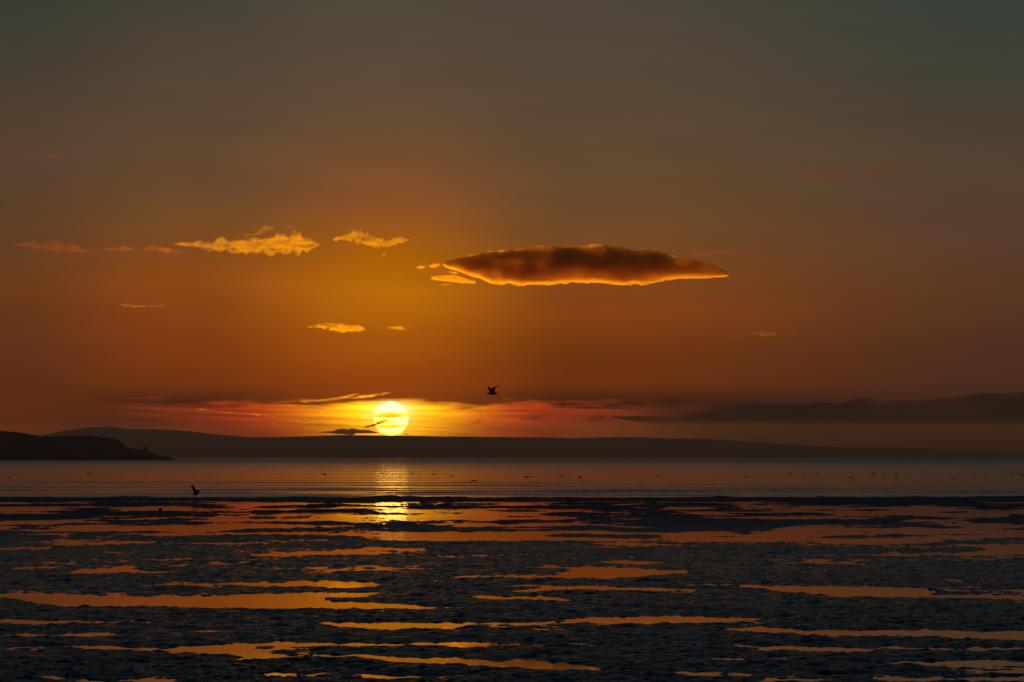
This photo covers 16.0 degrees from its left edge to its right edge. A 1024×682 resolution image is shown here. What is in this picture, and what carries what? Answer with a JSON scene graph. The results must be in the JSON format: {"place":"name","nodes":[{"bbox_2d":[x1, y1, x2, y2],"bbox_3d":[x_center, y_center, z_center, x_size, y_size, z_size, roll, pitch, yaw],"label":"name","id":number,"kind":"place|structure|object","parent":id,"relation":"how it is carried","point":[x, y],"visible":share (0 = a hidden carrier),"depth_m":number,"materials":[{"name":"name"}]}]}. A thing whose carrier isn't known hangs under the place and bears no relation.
{"place":"outdoors","nodes":[
{"label":"outdoors","id":0,"kind":"place"},
{"bbox_2d":[0,431,174,459],"bbox_3d":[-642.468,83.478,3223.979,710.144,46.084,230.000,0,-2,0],"label":"headland","id":1,"kind":"structure","parent":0,"point":[17,446],"depth_m":3132.20,"materials":[{"name":"black"}]},
{"bbox_2d":[39,427,238,452],"bbox_3d":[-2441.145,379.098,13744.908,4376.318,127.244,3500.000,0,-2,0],"label":"hill","id":2,"kind":"structure","parent":0,"point":[157,440],"depth_m":13482.66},
{"bbox_2d":[374,402,407,434],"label":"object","id":3,"kind":"object","parent":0,"point":[390,418],"visible":1,"depth_m":31889.40,"materials":[{"name":"yellow"}]},
{"bbox_2d":[486,384,501,394],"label":"gull","id":4,"kind":"object","parent":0,"point":[491,391],"visible":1,"depth_m":149.94,"materials":[{"name":"black"}]},
{"bbox_2d":[0,495,1023,681],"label":"mudflat","id":5,"kind":"structure","parent":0,"point":[654,652],"depth_m":64.03,"materials":[{"name":"black soil"}]},
{"bbox_2d":[191,484,200,497],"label":"gull","id":6,"kind":"object","parent":5,"relation":"on","point":[196,492],"visible":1,"depth_m":218.62,"materials":[{"name":"black"}]},
{"bbox_2d":[0,458,1023,681],"bbox_3d":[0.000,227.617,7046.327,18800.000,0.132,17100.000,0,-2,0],"label":"sea","id":7,"kind":"structure","parent":0,"point":[365,477],"depth_m":159.62,"materials":[{"name":"orange liquid"}]},
{"bbox_2d":[0,0,1023,450],"label":"sky","id":8,"kind":"structure","parent":0,"point":[791,222],"materials":[{"name":"orange"}]},
{"bbox_2d":[154,435,956,457],"bbox_3d":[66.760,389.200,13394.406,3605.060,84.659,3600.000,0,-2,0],"label":"hill","id":9,"kind":"structure","parent":0,"point":[358,446],"depth_m":12100.82,"materials":[{"name":"black"}]},
{"bbox_2d":[817,446,1023,457],"bbox_3d":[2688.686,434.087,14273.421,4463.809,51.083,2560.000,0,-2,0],"label":"hill","id":10,"kind":"structure","parent":0,"point":[960,453],"depth_m":14013.41,"materials":[{"name":"black"}]}
]}

